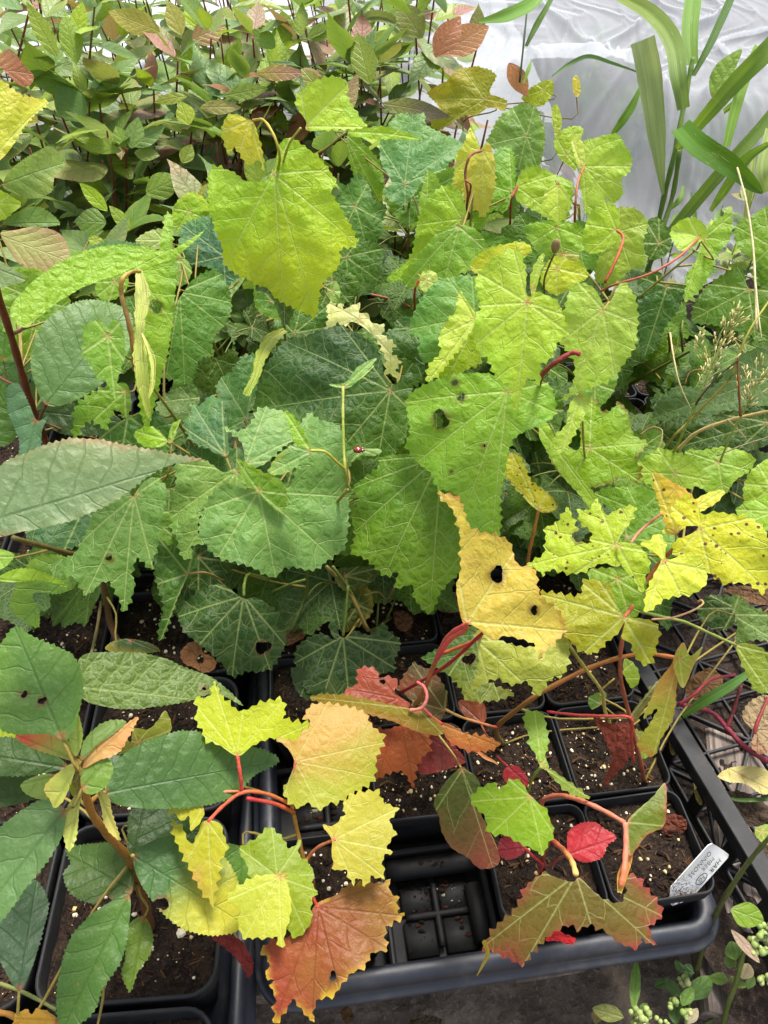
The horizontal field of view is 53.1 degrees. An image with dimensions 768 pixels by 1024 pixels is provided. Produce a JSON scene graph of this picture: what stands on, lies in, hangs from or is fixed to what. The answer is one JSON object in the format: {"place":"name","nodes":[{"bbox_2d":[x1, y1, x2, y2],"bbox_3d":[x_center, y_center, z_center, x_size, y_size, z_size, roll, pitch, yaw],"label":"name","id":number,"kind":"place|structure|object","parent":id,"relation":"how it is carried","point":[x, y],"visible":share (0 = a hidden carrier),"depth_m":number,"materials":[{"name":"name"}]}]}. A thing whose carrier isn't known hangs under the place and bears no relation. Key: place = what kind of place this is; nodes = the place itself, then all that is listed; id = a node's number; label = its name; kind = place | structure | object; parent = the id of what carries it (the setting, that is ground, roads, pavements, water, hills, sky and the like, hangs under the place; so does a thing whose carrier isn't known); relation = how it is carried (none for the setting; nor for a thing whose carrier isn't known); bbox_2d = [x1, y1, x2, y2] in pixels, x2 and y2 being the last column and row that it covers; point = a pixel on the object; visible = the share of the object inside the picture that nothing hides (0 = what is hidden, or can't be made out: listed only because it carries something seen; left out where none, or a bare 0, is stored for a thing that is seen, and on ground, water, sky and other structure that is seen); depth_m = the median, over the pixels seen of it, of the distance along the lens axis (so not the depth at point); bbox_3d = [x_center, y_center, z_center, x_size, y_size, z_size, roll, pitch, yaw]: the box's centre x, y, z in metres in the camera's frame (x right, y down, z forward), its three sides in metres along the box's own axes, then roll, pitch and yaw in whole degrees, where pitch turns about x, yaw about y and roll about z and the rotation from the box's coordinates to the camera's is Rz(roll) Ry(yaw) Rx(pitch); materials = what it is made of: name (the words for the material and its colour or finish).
{"place":"outdoors","nodes":[
{"label":"outdoors","id":0,"kind":"place"},
{"bbox_2d":[0,0,617,410],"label":"ground cover sheet","id":1,"kind":"object","parent":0,"point":[304,46],"visible":0.02,"depth_m":2.61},
{"bbox_2d":[0,0,71,87],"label":"dogwood","id":2,"kind":"object","parent":1,"relation":"on","point":[15,69],"visible":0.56,"depth_m":1.07,"materials":[{"name":"brown plant"}]},
{"bbox_2d":[5,2,119,291],"bbox_3d":[-0.572,-0.553,1.260,0.234,0.517,0.381,-26,51,-24],"label":"dogwood","id":3,"kind":"object","parent":1,"relation":"on","point":[70,100],"visible":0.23,"depth_m":1.15,"materials":[{"name":"green plant"}]},
{"bbox_2d":[0,0,158,228],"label":"dogwood","id":4,"kind":"object","parent":1,"relation":"on","point":[10,18],"visible":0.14,"depth_m":1.28,"materials":[{"name":"green plant"}]},
{"bbox_2d":[0,34,172,272],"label":"dogwood","id":5,"kind":"object","parent":1,"relation":"on","point":[48,60],"visible":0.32,"depth_m":1.21,"materials":[{"name":"green plant"}]},
{"bbox_2d":[38,0,150,150],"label":"dogwood","id":6,"kind":"object","parent":1,"relation":"on","point":[81,17],"visible":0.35,"depth_m":1.18,"materials":[{"name":"green plant"}]},
{"bbox_2d":[30,12,159,231],"bbox_3d":[-0.491,-0.580,1.284,0.344,0.466,0.259,23,50,22],"label":"dogwood","id":7,"kind":"object","parent":1,"relation":"on","point":[71,41],"visible":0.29,"depth_m":1.16,"materials":[{"name":"green plant"}]},
{"bbox_2d":[50,105,208,282],"bbox_3d":[-0.430,-0.462,1.245,0.289,0.353,0.268,-32,53,-28],"label":"dogwood","id":8,"kind":"object","parent":1,"relation":"on","point":[92,174],"visible":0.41,"depth_m":1.17,"materials":[{"name":"green plant"}]},
{"bbox_2d":[65,102,208,296],"bbox_3d":[-0.392,-0.459,1.221,0.211,0.385,0.402,-24,50,-22],"label":"dogwood","id":9,"kind":"object","parent":1,"relation":"on","point":[92,221],"visible":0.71,"depth_m":1.12,"materials":[{"name":"green plant"}]},
{"bbox_2d":[63,52,211,270],"bbox_3d":[-0.369,-0.582,1.319,0.279,0.418,0.302,19,48,18],"label":"dogwood","id":10,"kind":"object","parent":1,"relation":"on","point":[99,68],"visible":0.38,"depth_m":1.25,"materials":[{"name":"green plant"}]},
{"bbox_2d":[103,159,252,375],"bbox_3d":[-0.263,-0.331,1.176,0.279,0.363,0.249,12,46,11],"label":"dogwood","id":11,"kind":"object","parent":1,"relation":"on","point":[184,181],"visible":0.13,"depth_m":1.10,"materials":[{"name":"green plant"}]},
{"bbox_2d":[127,23,236,177],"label":"dogwood","id":12,"kind":"object","parent":1,"relation":"on","point":[191,99],"visible":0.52,"depth_m":1.23,"materials":[{"name":"green plant"}]},
{"bbox_2d":[108,0,279,183],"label":"dogwood","id":13,"kind":"object","parent":1,"relation":"on","point":[209,30],"visible":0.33,"depth_m":1.20,"materials":[{"name":"green plant"}]},
{"bbox_2d":[143,83,267,229],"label":"dogwood","id":14,"kind":"object","parent":1,"relation":"on","point":[244,91],"visible":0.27,"depth_m":1.12,"materials":[{"name":"green plant"}]},
{"bbox_2d":[159,44,285,228],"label":"dogwood","id":15,"kind":"object","parent":1,"relation":"on","point":[211,77],"visible":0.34,"depth_m":1.20,"materials":[{"name":"green plant"}]},
{"bbox_2d":[168,1,301,182],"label":"dogwood","id":16,"kind":"object","parent":1,"relation":"on","point":[248,62],"visible":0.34,"depth_m":1.20,"materials":[{"name":"green plant"}]},
{"bbox_2d":[243,2,327,156],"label":"dogwood","id":17,"kind":"object","parent":1,"relation":"on","point":[271,44],"visible":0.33,"depth_m":1.19,"materials":[{"name":"green plant"}]},
{"bbox_2d":[244,10,410,175],"bbox_3d":[-0.101,-0.617,1.319,0.331,0.466,0.336,0,45,0],"label":"dogwood","id":18,"kind":"object","parent":1,"relation":"on","point":[341,40],"visible":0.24,"depth_m":1.19,"materials":[{"name":"green plant"}]},
{"bbox_2d":[263,33,449,180],"bbox_3d":[-0.105,-0.638,1.369,0.265,0.429,0.470,-15,47,-14],"label":"dogwood","id":19,"kind":"object","parent":1,"relation":"on","point":[363,61],"visible":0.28,"depth_m":1.15,"materials":[{"name":"green plant"}]},
{"bbox_2d":[305,12,410,168],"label":"dogwood","id":20,"kind":"object","parent":1,"relation":"on","point":[362,27],"visible":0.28,"depth_m":1.27,"materials":[{"name":"green plant"}]},
{"bbox_2d":[286,0,434,232],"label":"dogwood","id":21,"kind":"object","parent":1,"relation":"on","point":[395,51],"visible":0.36,"depth_m":1.29,"materials":[{"name":"green plant"}]},
{"bbox_2d":[363,0,470,133],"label":"dogwood","id":22,"kind":"object","parent":1,"relation":"on","point":[413,17],"visible":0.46,"depth_m":1.22,"materials":[{"name":"green plant"}]},
{"bbox_2d":[432,3,528,137],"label":"dogwood","id":23,"kind":"object","parent":1,"relation":"on","point":[453,37],"visible":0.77,"depth_m":1.19,"materials":[{"name":"brown plant"}]},
{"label":"plant pot","id":24,"kind":"object","parent":1,"relation":"on","visible":0},
{"bbox_2d":[335,112,480,319],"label":"grape vine","id":25,"kind":"object","parent":24,"relation":"in","point":[418,173],"visible":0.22,"depth_m":0.95,"materials":[{"name":"green plant"}]},
{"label":"plant pot","id":26,"kind":"object","parent":1,"relation":"on","visible":0},
{"bbox_2d":[387,66,580,255],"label":"grape vine","id":27,"kind":"object","parent":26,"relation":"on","point":[519,129],"visible":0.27,"depth_m":1.19,"materials":[{"name":"green plant"}]},
{"bbox_2d":[255,526,720,1023],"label":"ground","id":28,"kind":"structure","parent":0,"point":[572,998],"depth_m":0.81,"materials":[{"name":"concrete"}]},
{"bbox_2d":[114,411,767,1023],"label":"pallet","id":29,"kind":"object","parent":28,"relation":"on","point":[712,1005],"visible":0.12,"depth_m":0.77,"materials":[{"name":"wood"}]},
{"bbox_2d":[6,671,256,1023],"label":"carry tray","id":30,"kind":"object","parent":29,"relation":"on","point":[235,1003],"visible":0.01,"depth_m":0.69,"materials":[{"name":"plastic"}]},
{"bbox_2d":[0,842,61,1023],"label":"plant pot","id":31,"kind":"object","parent":30,"relation":"in","point":[47,877],"visible":0.15,"depth_m":0.65,"materials":[{"name":"black plastic"}]},
{"bbox_2d":[0,690,94,847],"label":"plant pot","id":32,"kind":"object","parent":30,"relation":"in","point":[85,714],"visible":0.04,"depth_m":0.77,"materials":[{"name":"black plastic"}]},
{"bbox_2d":[0,594,117,715],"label":"plant pot","id":33,"kind":"object","parent":30,"relation":"in","point":[75,639],"visible":0.19,"depth_m":0.88,"materials":[{"name":"black plastic"}]},
{"bbox_2d":[35,817,228,1013],"bbox_3d":[-0.212,0.376,0.698,0.147,0.110,0.147,-3,45,-3],"label":"plant pot","id":34,"kind":"object","parent":30,"relation":"in","point":[181,967],"visible":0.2,"depth_m":0.64,"materials":[{"name":"black plastic"}]},
{"bbox_2d":[0,626,278,1023],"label":"potted shrub","id":35,"kind":"object","parent":34,"relation":"on","point":[151,782],"visible":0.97,"depth_m":0.52,"materials":[{"name":"green plant"}]},
{"bbox_2d":[56,1006,211,1023],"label":"plant pot","id":36,"kind":"object","parent":30,"relation":"in","point":[184,1015],"visible":0.88,"depth_m":0.61,"materials":[{"name":"black plastic"}]},
{"bbox_2d":[79,676,239,832],"bbox_3d":[-0.223,0.268,0.805,0.147,0.110,0.147,-3,45,-3],"label":"plant pot","id":37,"kind":"object","parent":30,"relation":"in","point":[181,715],"visible":0.17,"depth_m":0.80,"materials":[{"name":"black plastic"}]},
{"bbox_2d":[0,535,242,709],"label":"potted shrub","id":38,"kind":"object","parent":37,"relation":"on","point":[131,674],"visible":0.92,"depth_m":0.60,"materials":[{"name":"green plant"}]},
{"bbox_2d":[108,573,240,697],"bbox_3d":[-0.233,0.161,0.912,0.147,0.110,0.147,-3,45,-3],"label":"plant pot","id":39,"kind":"object","parent":30,"relation":"in","point":[137,620],"visible":0.27,"depth_m":0.88,"materials":[{"name":"black plastic"}]},
{"bbox_2d":[112,566,154,603],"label":"plant pot","id":40,"kind":"object","parent":29,"relation":"on","point":[142,589],"visible":0.13,"depth_m":0.91,"materials":[{"name":"black plastic"}]},
{"bbox_2d":[0,80,203,536],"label":"potted shrub","id":41,"kind":"object","parent":40,"relation":"on","point":[43,321],"visible":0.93,"depth_m":0.69,"materials":[{"name":"green plant"}]},
{"bbox_2d":[0,412,350,630],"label":"grape vine","id":42,"kind":"object","parent":40,"relation":"in","point":[270,525],"visible":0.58,"depth_m":0.66,"materials":[{"name":"green plant"}]},
{"bbox_2d":[139,567,154,571],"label":"plant pot","id":43,"kind":"object","parent":29,"relation":"on","point":[142,569],"depth_m":0.93,"materials":[{"name":"black plastic"}]},
{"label":"plant pot","id":44,"kind":"object","parent":43,"relation":"in","visible":0},
{"bbox_2d":[0,419,203,631],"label":"grape vine","id":45,"kind":"object","parent":44,"relation":"in","point":[127,530],"visible":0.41,"depth_m":0.66,"materials":[{"name":"green plant"}]},
{"bbox_2d":[252,638,718,1013],"bbox_3d":[0.072,0.256,0.823,0.420,0.058,0.444,-5,45,-5],"label":"carry tray","id":46,"kind":"object","parent":29,"relation":"on","point":[439,933],"visible":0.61,"depth_m":0.71,"materials":[{"name":"plastic"}]},
{"bbox_2d":[269,657,323,765],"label":"plant pot","id":47,"kind":"object","parent":46,"relation":"in","point":[281,685],"visible":0.16,"depth_m":0.81,"materials":[{"name":"black plastic"}]},
{"bbox_2d":[267,621,350,658],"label":"plant pot","id":48,"kind":"object","parent":46,"relation":"in","point":[291,649],"visible":0.14,"depth_m":0.86,"materials":[{"name":"black plastic"}]},
{"bbox_2d":[153,537,355,677],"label":"grape vine","id":49,"kind":"object","parent":48,"relation":"in","point":[229,628],"visible":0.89,"depth_m":0.72,"materials":[{"name":"green plant"}]},
{"bbox_2d":[276,834,388,958],"bbox_3d":[-0.047,0.354,0.693,0.095,0.082,0.095,-5,45,-5],"label":"plant pot","id":50,"kind":"object","parent":46,"relation":"in","point":[330,882],"visible":0.12,"depth_m":0.68,"materials":[{"name":"black plastic"}]},
{"bbox_2d":[121,680,403,1022],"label":"grape vine","id":51,"kind":"object","parent":50,"relation":"in","point":[334,749],"visible":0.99,"depth_m":0.56,"materials":[{"name":"yellow plant"}]},
{"bbox_2d":[353,600,437,645],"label":"plant pot","id":52,"kind":"object","parent":46,"relation":"in","point":[422,629],"visible":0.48,"depth_m":0.87,"materials":[{"name":"black plastic"}]},
{"bbox_2d":[291,564,458,700],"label":"grape vine","id":53,"kind":"object","parent":52,"relation":"in","point":[325,664],"visible":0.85,"depth_m":0.75,"materials":[{"name":"green plant"}]},
{"bbox_2d":[367,643,454,728],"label":"plant pot","id":54,"kind":"object","parent":46,"relation":"in","point":[406,657],"visible":0.18,"depth_m":0.83,"materials":[{"name":"black plastic"}]},
{"bbox_2d":[372,723,468,844],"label":"plant pot","id":55,"kind":"object","parent":46,"relation":"in","point":[415,818],"visible":0.3,"depth_m":0.74,"materials":[{"name":"black plastic"}]},
{"bbox_2d":[310,490,571,868],"bbox_3d":[0.053,0.144,0.622,0.198,0.343,0.135,33,54,29],"label":"grape vine","id":56,"kind":"object","parent":55,"relation":"in","point":[491,610],"visible":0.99,"depth_m":0.62,"materials":[{"name":"yellow plant"}]},
{"bbox_2d":[434,568,502,645],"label":"plant pot","id":57,"kind":"object","parent":46,"relation":"in","point":[446,623],"visible":0.09,"depth_m":0.88,"materials":[{"name":"black plastic"}]},
{"bbox_2d":[350,448,531,614],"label":"grape vine","id":58,"kind":"object","parent":57,"relation":"in","point":[404,519],"visible":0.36,"depth_m":0.68,"materials":[{"name":"green plant"}]},
{"bbox_2d":[448,636,544,729],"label":"plant pot","id":59,"kind":"object","parent":46,"relation":"in","point":[522,692],"visible":0.18,"depth_m":0.81,"materials":[{"name":"black plastic"}]},
{"bbox_2d":[461,711,572,819],"bbox_3d":[0.130,0.269,0.779,0.095,0.082,0.095,-5,45,-5],"label":"plant pot","id":60,"kind":"object","parent":46,"relation":"in","point":[520,754],"visible":0.47,"depth_m":0.76,"materials":[{"name":"black plastic"}]},
{"bbox_2d":[471,642,702,855],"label":"grape vine","id":61,"kind":"object","parent":60,"relation":"in","point":[513,809],"visible":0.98,"depth_m":0.61,"materials":[{"name":"green plant"}]},
{"bbox_2d":[484,804,607,930],"bbox_3d":[0.142,0.337,0.711,0.095,0.082,0.095,-4,45,-4],"label":"plant pot","id":62,"kind":"object","parent":46,"relation":"in","point":[511,879],"visible":0.36,"depth_m":0.68,"materials":[{"name":"black plastic"}]},
{"bbox_2d":[477,783,666,974],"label":"grape vine","id":63,"kind":"object","parent":62,"relation":"in","point":[549,907],"visible":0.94,"depth_m":0.53,"materials":[{"name":"green plant"}]},
{"bbox_2d":[529,637,633,719],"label":"plant pot","id":64,"kind":"object","parent":46,"relation":"in","point":[579,690],"visible":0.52,"depth_m":0.82,"materials":[{"name":"black plastic"}]},
{"bbox_2d":[553,701,669,811],"bbox_3d":[0.224,0.260,0.788,0.095,0.082,0.095,-5,45,-5],"label":"plant pot","id":65,"kind":"object","parent":46,"relation":"in","point":[587,755],"visible":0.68,"depth_m":0.76,"materials":[{"name":"black plastic"}]},
{"bbox_2d":[527,493,767,835],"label":"grape vine","id":66,"kind":"object","parent":65,"relation":"in","point":[609,602],"visible":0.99,"depth_m":0.58,"materials":[{"name":"yellow plant"}]},
{"bbox_2d":[583,790,714,914],"bbox_3d":[0.237,0.328,0.720,0.095,0.082,0.095,-6,45,-6],"label":"plant pot","id":67,"kind":"object","parent":46,"relation":"in","point":[661,862],"visible":0.59,"depth_m":0.69,"materials":[{"name":"black plastic"}]},
{"bbox_2d":[669,843,728,905],"bbox_3d":[0.271,0.312,0.662,0.059,0.051,0.016,-29,52,-26],"label":"plant label","id":68,"kind":"object","parent":67,"relation":"in","point":[702,868],"visible":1,"depth_m":0.66,"materials":[{"name":"plastic"}]},
{"bbox_2d":[595,532,767,1023],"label":"leaf mould","id":69,"kind":"object","parent":29,"relation":"on","point":[749,1006],"visible":0.15,"depth_m":0.90,"materials":[{"name":"soil"}]},
{"bbox_2d":[588,531,767,957],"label":"crate","id":70,"kind":"object","parent":69,"relation":"on","point":[740,843],"visible":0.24,"depth_m":0.80,"materials":[{"name":"plastic"}]},
{"bbox_2d":[640,167,767,462],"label":"seeding grass","id":71,"kind":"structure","parent":70,"relation":"in","point":[677,448],"depth_m":0.67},
{"label":"plant pot","id":72,"kind":"object","parent":29,"relation":"on","visible":0},
{"bbox_2d":[120,191,294,412],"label":"grape vine","id":73,"kind":"object","parent":72,"relation":"in","point":[202,311],"visible":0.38,"depth_m":0.91,"materials":[{"name":"green plant"}]},
{"label":"plant pot","id":74,"kind":"object","parent":29,"relation":"on","visible":0},
{"bbox_2d":[631,263,767,454],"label":"grape vine","id":75,"kind":"object","parent":74,"relation":"in","point":[712,306],"visible":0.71,"depth_m":0.84,"materials":[{"name":"green plant"}]},
{"bbox_3d":[0.020,-0.026,1.105,0.420,0.058,0.444,-5,45,-5],"label":"carry tray","id":76,"kind":"object","parent":29,"relation":"on","visible":0},
{"bbox_2d":[331,555,338,580],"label":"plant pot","id":77,"kind":"object","parent":76,"relation":"in","point":[333,578],"visible":0.01,"depth_m":0.94,"materials":[{"name":"black plastic"}]},
{"bbox_2d":[233,358,381,610],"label":"grape vine","id":78,"kind":"object","parent":77,"relation":"in","point":[289,458],"visible":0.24,"depth_m":0.65,"materials":[{"name":"green plant"}]},
{"label":"plant pot","id":79,"kind":"object","parent":76,"relation":"in","visible":0},
{"bbox_2d":[206,75,419,340],"bbox_3d":[-0.077,-0.220,0.862,0.223,0.516,0.228,7,45,7],"label":"grape vine","id":80,"kind":"object","parent":79,"relation":"in","point":[285,233],"visible":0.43,"depth_m":0.71,"materials":[{"name":"green plant"}]},
{"label":"plant pot","id":81,"kind":"object","parent":76,"relation":"in","visible":0},
{"bbox_2d":[358,125,561,388],"bbox_3d":[0.094,-0.256,0.978,0.243,0.403,0.257,-17,48,-17],"label":"grape vine","id":82,"kind":"object","parent":81,"relation":"in","point":[449,241],"visible":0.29,"depth_m":0.87,"materials":[{"name":"green plant"}]},
{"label":"plant pot","id":83,"kind":"object","parent":76,"relation":"in","visible":0},
{"bbox_2d":[500,126,689,394],"bbox_3d":[0.246,-0.279,0.999,0.266,0.406,0.275,0,45,0],"label":"grape vine","id":84,"kind":"object","parent":83,"relation":"in","point":[603,163],"visible":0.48,"depth_m":0.87,"materials":[{"name":"green plant"}]},
{"bbox_2d":[595,347,767,563],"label":"grape vine","id":85,"kind":"object","parent":83,"relation":"in","point":[735,481],"visible":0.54,"depth_m":0.74,"materials":[{"name":"green plant"}]},
{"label":"plant pot","id":86,"kind":"object","parent":76,"relation":"in","visible":0},
{"bbox_2d":[409,241,639,514],"bbox_3d":[0.123,-0.097,0.794,0.251,0.441,0.252,-22,49,-20],"label":"grape vine","id":87,"kind":"object","parent":86,"relation":"in","point":[513,332],"visible":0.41,"depth_m":0.64,"materials":[{"name":"green plant"}]},
{"label":"plant pot","id":88,"kind":"object","parent":76,"relation":"in","visible":0},
{"bbox_2d":[481,201,698,629],"bbox_3d":[0.205,-0.108,0.855,0.269,0.377,0.381,0,45,0],"label":"grape vine","id":89,"kind":"object","parent":88,"relation":"in","point":[613,251],"visible":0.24,"depth_m":0.86,"materials":[{"name":"green plant"}]},
{"label":"plant pot","id":90,"kind":"object","parent":76,"relation":"in","visible":0},
{"bbox_2d":[253,172,435,391],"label":"grape vine","id":91,"kind":"object","parent":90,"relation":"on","point":[359,266],"visible":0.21,"depth_m":0.92,"materials":[{"name":"green plant"}]},
{"label":"plant pot","id":92,"kind":"object","parent":76,"relation":"in","visible":0},
{"bbox_2d":[243,282,483,602],"bbox_3d":[-0.006,-0.076,0.855,0.251,0.323,0.280,0,45,0],"label":"grape vine","id":93,"kind":"object","parent":92,"relation":"in","point":[297,377],"visible":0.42,"depth_m":0.74,"materials":[{"name":"green plant"}]},
{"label":"plant pot","id":94,"kind":"object","parent":76,"relation":"in","visible":0},
{"bbox_2d":[70,211,290,526],"bbox_3d":[-0.193,-0.115,0.829,0.249,0.414,0.377,0,45,0],"label":"grape vine","id":95,"kind":"object","parent":94,"relation":"in","point":[104,353],"visible":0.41,"depth_m":0.69,"materials":[{"name":"green plant"}]},
{"label":"plant pot","id":96,"kind":"object","parent":76,"relation":"in","visible":0},
{"bbox_2d":[396,357,556,535],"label":"grape vine","id":97,"kind":"object","parent":96,"relation":"in","point":[481,414],"visible":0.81,"depth_m":0.66,"materials":[{"name":"green plant"}]},
{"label":"plant pot","id":98,"kind":"object","parent":76,"relation":"in","visible":0},
{"bbox_2d":[484,372,665,564],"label":"grape vine","id":99,"kind":"object","parent":98,"relation":"in","point":[614,448],"visible":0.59,"depth_m":0.71,"materials":[{"name":"green plant"}]},
{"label":"plant pot","id":100,"kind":"object","parent":76,"relation":"in","visible":0},
{"bbox_2d":[470,207,767,381],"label":"grape vine","id":101,"kind":"object","parent":100,"relation":"in","point":[659,299],"visible":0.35,"depth_m":0.88,"materials":[{"name":"green plant"}]},
{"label":"plant pot","id":102,"kind":"object","parent":76,"relation":"in","visible":0},
{"bbox_2d":[155,353,292,524],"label":"grape vine","id":103,"kind":"object","parent":102,"relation":"in","point":[264,436],"visible":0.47,"depth_m":0.75,"materials":[{"name":"green plant"}]},
{"bbox_2d":[592,962,669,1023],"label":"goosefoot weed","id":104,"kind":"object","parent":28,"relation":"on","point":[642,1014],"visible":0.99,"depth_m":0.69,"materials":[{"name":"green plant"}]},
{"bbox_2d":[654,960,712,1023],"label":"goosefoot weed","id":105,"kind":"object","parent":28,"relation":"on","point":[700,988],"visible":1,"depth_m":0.71,"materials":[{"name":"green plant"}]},
{"bbox_2d":[703,902,767,1023],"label":"goosefoot weed","id":106,"kind":"object","parent":28,"relation":"on","point":[747,914],"visible":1,"depth_m":0.67,"materials":[{"name":"green plant"}]},
{"bbox_2d":[509,0,767,321],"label":"weed bed","id":107,"kind":"object","parent":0,"point":[749,283],"visible":0.04,"depth_m":2.18,"materials":[{"name":"plant"}]},
{"bbox_2d":[377,0,767,284],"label":"plastic sheet","id":108,"kind":"object","parent":107,"relation":"on","point":[562,46],"visible":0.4,"depth_m":1.60,"materials":[{"name":"plastic"}]},
{"bbox_2d":[478,0,767,267],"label":"reed clump","id":109,"kind":"object","parent":107,"relation":"on","point":[696,142],"visible":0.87,"depth_m":1.18,"materials":[{"name":"green plant"}]},
{"bbox_2d":[644,45,767,271],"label":"reed clump","id":110,"kind":"object","parent":107,"relation":"on","point":[723,70],"visible":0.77,"depth_m":1.16,"materials":[{"name":"green plant"}]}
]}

